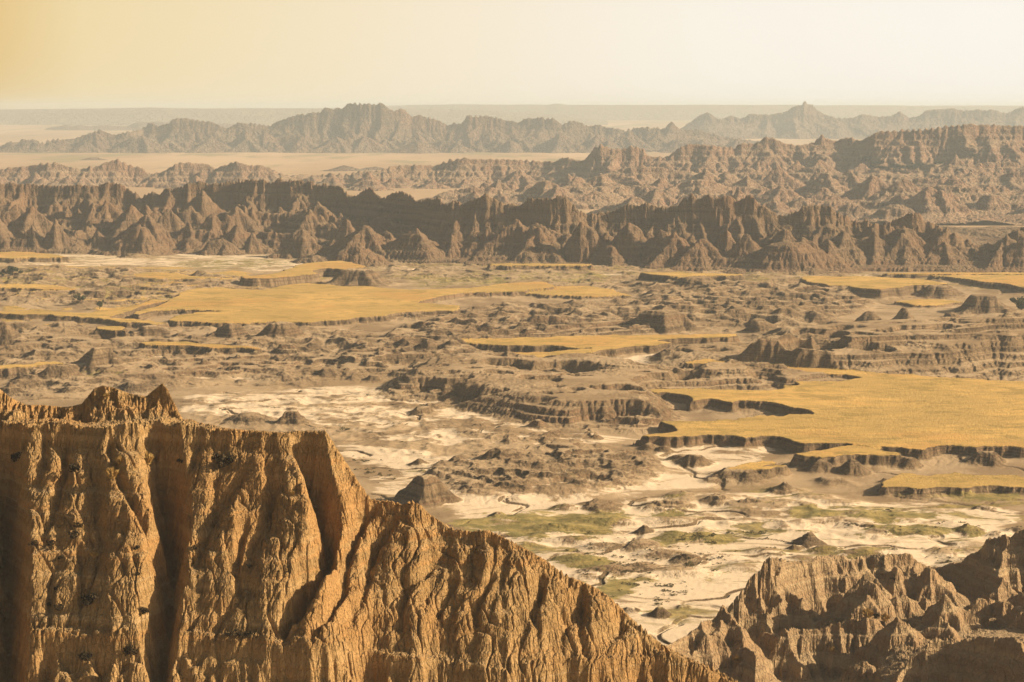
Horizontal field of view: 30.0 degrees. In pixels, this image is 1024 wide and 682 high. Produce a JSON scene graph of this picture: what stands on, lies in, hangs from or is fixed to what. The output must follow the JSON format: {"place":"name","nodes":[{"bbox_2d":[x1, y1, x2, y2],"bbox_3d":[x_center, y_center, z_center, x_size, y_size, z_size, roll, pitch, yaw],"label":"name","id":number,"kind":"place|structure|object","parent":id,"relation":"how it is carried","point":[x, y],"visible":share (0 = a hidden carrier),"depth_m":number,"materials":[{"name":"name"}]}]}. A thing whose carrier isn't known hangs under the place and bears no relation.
{"place":"outdoors","nodes":[
{"label":"outdoors","id":0,"kind":"place"},
{"bbox_2d":[0,251,70,262],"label":"mesa hill","id":1,"kind":"structure","parent":0,"point":[15,256],"depth_m":1250.36,"materials":[{"name":"beige stone"}]},
{"bbox_2d":[0,361,73,377],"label":"mesa hill","id":2,"kind":"structure","parent":0,"point":[10,370],"depth_m":715.72,"materials":[{"name":"beige stone"}]},
{"bbox_2d":[0,281,83,293],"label":"mesa hill","id":3,"kind":"structure","parent":0,"point":[61,287],"depth_m":1043.74,"materials":[{"name":"yellow plant"}]},
{"bbox_2d":[0,297,168,327],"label":"mesa hill","id":4,"kind":"structure","parent":0,"point":[142,304],"depth_m":914.83,"materials":[{"name":"yellow plant"}]},
{"bbox_2d":[89,326,133,339],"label":"mesa hill","id":5,"kind":"structure","parent":0,"point":[110,332],"depth_m":826.12,"materials":[{"name":"beige stone"}]},
{"bbox_2d":[126,270,229,283],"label":"mesa hill","id":6,"kind":"structure","parent":0,"point":[152,276],"depth_m":1103.65,"materials":[{"name":"beige stone"}]},
{"bbox_2d":[132,341,268,359],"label":"mesa hill","id":7,"kind":"structure","parent":0,"point":[183,348],"depth_m":774.28,"materials":[{"name":"brown stone"}]},
{"bbox_2d":[81,157,382,170],"bbox_3d":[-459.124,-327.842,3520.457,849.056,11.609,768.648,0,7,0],"label":"hills","id":8,"kind":"structure","parent":0,"point":[344,168],"depth_m":3184.90,"materials":[{"name":"stone"}]},
{"bbox_2d":[233,261,366,289],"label":"mesa hill","id":9,"kind":"structure","parent":0,"point":[316,272],"depth_m":1085.86,"materials":[{"name":"beige stone"}]},
{"bbox_2d":[0,107,607,124],"bbox_3d":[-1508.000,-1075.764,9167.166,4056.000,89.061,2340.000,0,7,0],"label":"plateau hills","id":10,"kind":"structure","parent":0,"point":[131,116],"depth_m":8833.78,"materials":[{"name":"beige stone"}]},
{"bbox_2d":[132,281,556,328],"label":"mesa hill","id":11,"kind":"structure","parent":0,"point":[315,306],"depth_m":955.06,"materials":[{"name":"yellow plant"}]},
{"bbox_2d":[0,384,737,681],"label":"butte cliff hill","id":12,"kind":"structure","parent":0,"point":[344,578],"depth_m":194.02,"materials":[{"name":"brown stone"}]},
{"bbox_2d":[11,452,21,461],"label":"dark shrub","id":13,"kind":"object","parent":12,"relation":"on","point":[15,456],"visible":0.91,"depth_m":205.50,"materials":[{"name":"green plant"}]},
{"bbox_2d":[28,540,37,545],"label":"dark shrub","id":14,"kind":"object","parent":12,"relation":"on","point":[33,543],"visible":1,"depth_m":195.17,"materials":[{"name":"green plant"}]},
{"bbox_2d":[46,540,54,545],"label":"dark shrub","id":15,"kind":"object","parent":12,"relation":"on","point":[51,543],"visible":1,"depth_m":195.10,"materials":[{"name":"green plant"}]},
{"bbox_2d":[54,604,63,611],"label":"dark shrub","id":16,"kind":"object","parent":12,"relation":"on","point":[59,608],"visible":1,"depth_m":189.52,"materials":[{"name":"green plant"}]},
{"bbox_2d":[68,531,79,538],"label":"dark shrub","id":17,"kind":"object","parent":12,"relation":"on","point":[75,533],"visible":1,"depth_m":195.21,"materials":[{"name":"green plant"}]},
{"bbox_2d":[68,463,80,471],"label":"dark shrub","id":18,"kind":"object","parent":12,"relation":"on","point":[72,467],"visible":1,"depth_m":200.92,"materials":[{"name":"green plant"}]},
{"bbox_2d":[73,522,84,527],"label":"dark shrub","id":19,"kind":"object","parent":12,"relation":"on","point":[77,525],"visible":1,"depth_m":196.09,"materials":[{"name":"green plant"}]},
{"bbox_2d":[77,652,91,660],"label":"dark shrub","id":20,"kind":"object","parent":12,"relation":"on","point":[81,656],"visible":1,"depth_m":186.12,"materials":[{"name":"green plant"}]},
{"bbox_2d":[81,593,96,605],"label":"dark shrub","id":21,"kind":"object","parent":12,"relation":"on","point":[89,600],"visible":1,"depth_m":189.51,"materials":[{"name":"green plant"}]},
{"bbox_2d":[90,552,97,557],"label":"grass tuft","id":22,"kind":"object","parent":12,"relation":"on","point":[93,554],"visible":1,"depth_m":193.90,"materials":[{"name":"brown plant"}]},
{"bbox_2d":[104,467,118,478],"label":"grass tuft","id":23,"kind":"object","parent":12,"relation":"on","point":[110,473],"visible":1,"depth_m":199.21,"materials":[{"name":"yellow plant"}]},
{"bbox_2d":[115,456,123,463],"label":"grass tuft","id":24,"kind":"object","parent":12,"relation":"on","point":[118,460],"visible":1,"depth_m":200.74,"materials":[{"name":"brown plant"}]},
{"bbox_2d":[123,644,136,655],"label":"dark shrub","id":25,"kind":"object","parent":12,"relation":"on","point":[128,650],"visible":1,"depth_m":185.80,"materials":[{"name":"green plant"}]},
{"bbox_2d":[139,606,148,613],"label":"dark shrub","id":26,"kind":"object","parent":12,"relation":"on","point":[144,610],"visible":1,"depth_m":188.77,"materials":[{"name":"green plant"}]},
{"bbox_2d":[144,451,153,463],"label":"grass tuft","id":27,"kind":"object","parent":12,"relation":"on","point":[149,458],"visible":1,"depth_m":202.93,"materials":[{"name":"yellow plant"}]},
{"bbox_2d":[211,453,234,468],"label":"dark shrub","id":28,"kind":"object","parent":12,"relation":"on","point":[220,460],"visible":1,"depth_m":201.23,"materials":[{"name":"green plant"}]},
{"bbox_2d":[225,628,243,637],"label":"dark shrub","id":29,"kind":"object","parent":12,"relation":"on","point":[234,632],"visible":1,"depth_m":185.99,"materials":[{"name":"green plant"}]},
{"bbox_2d":[243,630,251,637],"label":"dark shrub","id":30,"kind":"object","parent":12,"relation":"on","point":[248,635],"visible":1,"depth_m":186.22,"materials":[{"name":"green plant"}]},
{"bbox_2d":[0,102,759,153],"bbox_3d":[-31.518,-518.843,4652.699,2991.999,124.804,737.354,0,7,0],"label":"mountain range hills","id":31,"kind":"structure","parent":0,"point":[365,128],"depth_m":4678.27,"materials":[{"name":"stone"}]},
{"bbox_2d":[0,253,1023,645],"bbox_3d":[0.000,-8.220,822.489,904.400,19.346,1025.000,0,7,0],"label":"valley ground","id":32,"kind":"structure","parent":0,"point":[552,457],"depth_m":650.24,"materials":[{"name":"beige soil"}]},
{"bbox_2d":[0,269,8,275],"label":"juniper tree","id":33,"kind":"object","parent":32,"relation":"on","point":[3,272],"visible":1,"depth_m":1124.00,"materials":[{"name":"green plant"}]},
{"bbox_2d":[7,266,22,274],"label":"juniper tree","id":34,"kind":"object","parent":32,"relation":"on","point":[11,269],"visible":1,"depth_m":1124.68,"materials":[{"name":"green plant"}]},
{"bbox_2d":[73,293,85,302],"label":"juniper tree","id":35,"kind":"object","parent":32,"relation":"on","point":[82,297],"visible":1,"depth_m":977.90,"materials":[{"name":"green plant"}]},
{"bbox_2d":[96,300,103,308],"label":"juniper tree","id":36,"kind":"object","parent":32,"relation":"on","point":[100,303],"visible":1,"depth_m":958.92,"materials":[{"name":"green plant"}]},
{"bbox_2d":[1009,296,1023,309],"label":"juniper tree","id":37,"kind":"object","parent":32,"relation":"on","point":[1019,303],"visible":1,"depth_m":958.14,"materials":[{"name":"green plant"}]},
{"bbox_2d":[0,178,1023,274],"bbox_3d":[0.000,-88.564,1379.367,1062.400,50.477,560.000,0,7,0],"label":"ridge hill","id":38,"kind":"structure","parent":0,"point":[302,221],"depth_m":1289.16,"materials":[{"name":"brown stone"}]},
{"bbox_2d":[0,123,1023,225],"bbox_3d":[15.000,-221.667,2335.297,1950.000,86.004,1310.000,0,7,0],"label":"foothill land","id":39,"kind":"structure","parent":0,"point":[959,184],"depth_m":2394.64,"materials":[{"name":"brown stone"}]},
{"bbox_2d":[858,156,871,161],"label":"juniper tree","id":40,"kind":"object","parent":39,"relation":"on","point":[865,158],"visible":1,"depth_m":2457.80,"materials":[{"name":"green plant"}]},
{"bbox_2d":[889,163,899,169],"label":"juniper tree","id":41,"kind":"object","parent":39,"relation":"on","point":[893,165],"visible":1,"depth_m":2396.95,"materials":[{"name":"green plant"}]},
{"bbox_2d":[898,165,910,170],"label":"juniper tree","id":42,"kind":"object","parent":39,"relation":"on","point":[905,167],"visible":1,"depth_m":2380.51,"materials":[{"name":"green plant"}]},
{"bbox_2d":[0,120,1023,227],"bbox_3d":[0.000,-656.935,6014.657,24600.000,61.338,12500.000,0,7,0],"label":"plain ground","id":43,"kind":"structure","parent":0,"point":[291,164],"depth_m":3986.50,"materials":[{"name":"sand"},{"name":"dry soil"}]},
{"bbox_2d":[44,121,234,130],"bbox_3d":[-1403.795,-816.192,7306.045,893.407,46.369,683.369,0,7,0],"label":"hills","id":44,"kind":"structure","parent":43,"relation":"on","point":[137,125],"depth_m":7409.26,"materials":[{"name":"beige stone"}]},
{"bbox_2d":[0,0,1023,108],"label":"sky","id":45,"kind":"structure","parent":0,"point":[55,54],"materials":[{"name":"beige"}]},
{"bbox_2d":[481,263,599,272],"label":"mesa hill","id":46,"kind":"structure","parent":0,"point":[535,267],"depth_m":1179.59,"materials":[{"name":"beige stone"}]},
{"bbox_2d":[500,284,638,297],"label":"mesa hill","id":47,"kind":"structure","parent":0,"point":[560,290],"depth_m":1038.44,"materials":[{"name":"yellow plant"}]},
{"bbox_2d":[454,334,739,357],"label":"mesa hill","id":48,"kind":"structure","parent":0,"point":[613,344],"depth_m":790.07,"materials":[{"name":"yellow plant"}]},
{"bbox_2d":[631,272,750,285],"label":"mesa hill","id":49,"kind":"structure","parent":0,"point":[676,278],"depth_m":1083.37,"materials":[{"name":"beige stone"}]},
{"bbox_2d":[386,104,1023,119],"bbox_3d":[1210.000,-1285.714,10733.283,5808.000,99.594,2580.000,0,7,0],"label":"plateau hills","id":50,"kind":"structure","parent":0,"point":[648,112],"depth_m":10584.87,"materials":[{"name":"beige stone"}]},
{"bbox_2d":[677,339,797,369],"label":"mesa hill","id":51,"kind":"structure","parent":0,"point":[770,351],"depth_m":731.40,"materials":[{"name":"brown stone"}]},
{"bbox_2d":[722,460,789,479],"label":"mesa hill","id":52,"kind":"structure","parent":0,"point":[752,470],"depth_m":520.69,"materials":[{"name":"beige stone"}]},
{"bbox_2d":[785,332,831,352],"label":"mesa hill","id":53,"kind":"structure","parent":0,"point":[792,344],"depth_m":741.03,"materials":[{"name":"brown stone"}]},
{"bbox_2d":[791,334,864,345],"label":"mesa hill","id":54,"kind":"structure","parent":0,"point":[803,341],"depth_m":743.97,"materials":[{"name":"brown stone"}]},
{"bbox_2d":[639,349,1023,459],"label":"mesa hill","id":55,"kind":"structure","parent":0,"point":[840,401],"depth_m":613.89,"materials":[{"name":"yellow plant"}]},
{"bbox_2d":[815,336,847,351],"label":"mesa hill","id":56,"kind":"structure","parent":0,"point":[840,346],"depth_m":744.32,"materials":[{"name":"brown stone"}]},
{"bbox_2d":[666,529,1023,681],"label":"butte hill","id":57,"kind":"structure","parent":0,"point":[962,621],"depth_m":309.06,"materials":[{"name":"brown rock"}]},
{"bbox_2d":[733,655,741,662],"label":"grass tuft","id":58,"kind":"object","parent":57,"relation":"on","point":[737,659],"visible":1,"depth_m":294.16,"materials":[{"name":"brown plant"}]},
{"bbox_2d":[829,647,836,652],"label":"grass tuft","id":59,"kind":"object","parent":57,"relation":"on","point":[832,649],"visible":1,"depth_m":301.53,"materials":[{"name":"brown plant"}]},
{"bbox_2d":[861,607,873,617],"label":"grass tuft","id":60,"kind":"object","parent":57,"relation":"on","point":[868,613],"visible":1,"depth_m":305.11,"materials":[{"name":"brown plant"}]},
{"bbox_2d":[880,612,889,621],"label":"grass tuft","id":61,"kind":"object","parent":57,"relation":"on","point":[885,617],"visible":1,"depth_m":308.77,"materials":[{"name":"brown plant"}]},
{"bbox_2d":[792,443,908,469],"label":"mesa hill","id":62,"kind":"structure","parent":0,"point":[831,457],"depth_m":537.81,"materials":[{"name":"yellow plant"}]},
{"bbox_2d":[681,101,1023,138],"bbox_3d":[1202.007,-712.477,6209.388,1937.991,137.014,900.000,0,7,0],"label":"mountain range hills","id":63,"kind":"structure","parent":0,"point":[804,120],"depth_m":6263.70,"materials":[{"name":"stone"}]},
{"bbox_2d":[794,276,954,298],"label":"mesa hill","id":64,"kind":"structure","parent":0,"point":[873,287],"depth_m":1031.93,"materials":[{"name":"yellow plant"}]},
{"bbox_2d":[858,336,896,362],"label":"mesa hill","id":65,"kind":"structure","parent":0,"point":[871,348],"depth_m":735.07,"materials":[{"name":"brown stone"}]},
{"bbox_2d":[896,299,960,305],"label":"mesa hill","id":66,"kind":"structure","parent":0,"point":[934,302],"depth_m":984.57,"materials":[{"name":"yellow plant"}]},
{"bbox_2d":[877,272,1023,278],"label":"mesa hill","id":67,"kind":"structure","parent":0,"point":[911,275],"depth_m":1126.02,"materials":[{"name":"yellow plant"}]},
{"bbox_2d":[880,472,1023,493],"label":"mesa hill","id":68,"kind":"structure","parent":0,"point":[915,483],"depth_m":503.81,"materials":[{"name":"beige stone"}]},
{"bbox_2d":[925,274,1023,292],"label":"mesa hill","id":69,"kind":"structure","parent":0,"point":[1015,282],"depth_m":1092.04,"materials":[{"name":"yellow plant"}]}
]}

